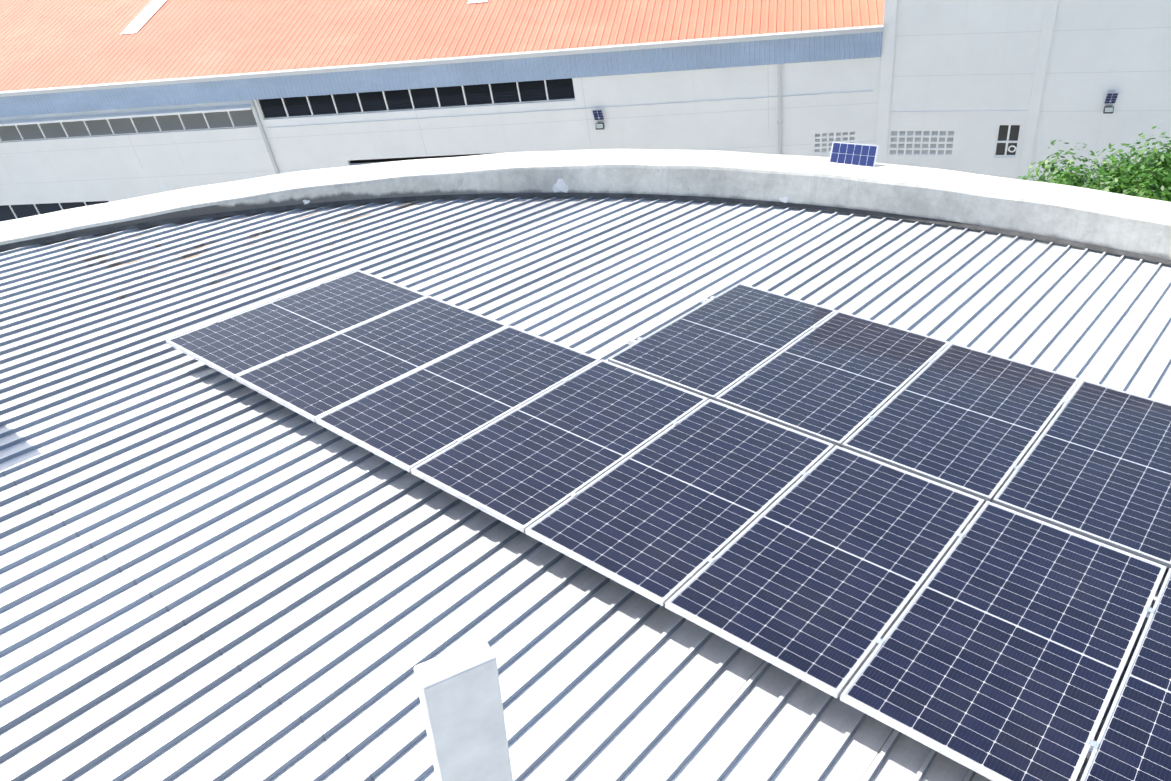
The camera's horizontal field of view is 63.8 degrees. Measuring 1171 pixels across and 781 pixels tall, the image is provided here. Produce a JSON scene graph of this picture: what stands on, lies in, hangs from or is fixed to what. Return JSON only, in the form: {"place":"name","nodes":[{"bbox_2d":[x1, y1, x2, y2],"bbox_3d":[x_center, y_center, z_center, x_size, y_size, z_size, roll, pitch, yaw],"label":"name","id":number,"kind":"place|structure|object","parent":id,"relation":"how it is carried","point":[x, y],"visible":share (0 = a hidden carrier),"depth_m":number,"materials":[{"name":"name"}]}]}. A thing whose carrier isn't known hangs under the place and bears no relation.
{"place":"outdoors","nodes":[
{"label":"outdoors","id":0,"kind":"place"},
{"bbox_2d":[0,197,1170,780],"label":"roof sheeting","id":1,"kind":"object","parent":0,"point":[208,573],"visible":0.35,"depth_m":6.12,"materials":[{"name":"metal"}]},
{"bbox_2d":[166,270,1170,780],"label":"solar panel array","id":2,"kind":"object","parent":1,"relation":"on","point":[696,466],"visible":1,"depth_m":6.03,"materials":[{"name":"blue glass"}]},
{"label":"tree trunk","id":3,"kind":"object","parent":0,"visible":0},
{"bbox_2d":[1018,124,1170,201],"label":"tree","id":4,"kind":"object","parent":3,"relation":"on","point":[1149,177],"visible":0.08,"depth_m":15.05,"materials":[{"name":"green plant"}]},
{"label":"ground","id":5,"kind":"structure","parent":0,"visible":0},
{"bbox_2d":[0,0,1170,221],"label":"factory building","id":6,"kind":"structure","parent":5,"relation":"on","point":[108,100],"depth_m":31.46,"materials":[{"name":"white paint"}]},
{"bbox_2d":[592,107,604,129],"bbox_3d":[0.451,-9.078,31.407,0.336,0.741,0.281,0,39,13],"label":"solar wall light","id":7,"kind":"object","parent":6,"relation":"attached to","point":[598,115],"visible":1,"depth_m":31.41,"materials":[{"name":"blue"}]},
{"bbox_2d":[1103,90,1118,113],"bbox_3d":[15.346,-8.429,27.486,0.304,0.671,0.254,5,40,18],"label":"solar wall light","id":8,"kind":"object","parent":6,"relation":"on","point":[1111,98],"visible":1,"depth_m":27.48,"materials":[{"name":"blue"}]},
{"bbox_2d":[0,149,1170,266],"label":"parapet wall","id":9,"kind":"structure","parent":5,"relation":"on","point":[1139,225],"depth_m":11.46,"materials":[{"name":"concrete"}]},
{"bbox_2d":[0,193,1170,264],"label":"parapet flashing","id":10,"kind":"object","parent":9,"relation":"attached to","point":[715,199],"visible":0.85,"depth_m":11.38,"materials":[{"name":"grey metal"}]},
{"bbox_2d":[303,179,787,203],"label":"sealant patches","id":11,"kind":"object","parent":10,"relation":"on","point":[560,185],"visible":1,"depth_m":11.94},
{"bbox_2d":[829,141,878,166],"bbox_3d":[3.336,-2.928,11.711,0.573,0.262,0.236,7,41,20],"label":"solar module","id":12,"kind":"object","parent":9,"relation":"on","point":[854,154],"visible":0.9,"depth_m":11.70,"materials":[{"name":"blue"}]},
{"bbox_3d":[0.115,3.038,0.114,7.387,2.020,7.190,22,36,34],"label":"access platform","id":13,"kind":"object","parent":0,"visible":0},
{"bbox_2d":[414,638,512,780],"bbox_3d":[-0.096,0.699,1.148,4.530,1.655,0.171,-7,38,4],"label":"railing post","id":14,"kind":"object","parent":13,"relation":"on","point":[459,693],"visible":1,"depth_m":0.88,"materials":[{"name":"white metal"}]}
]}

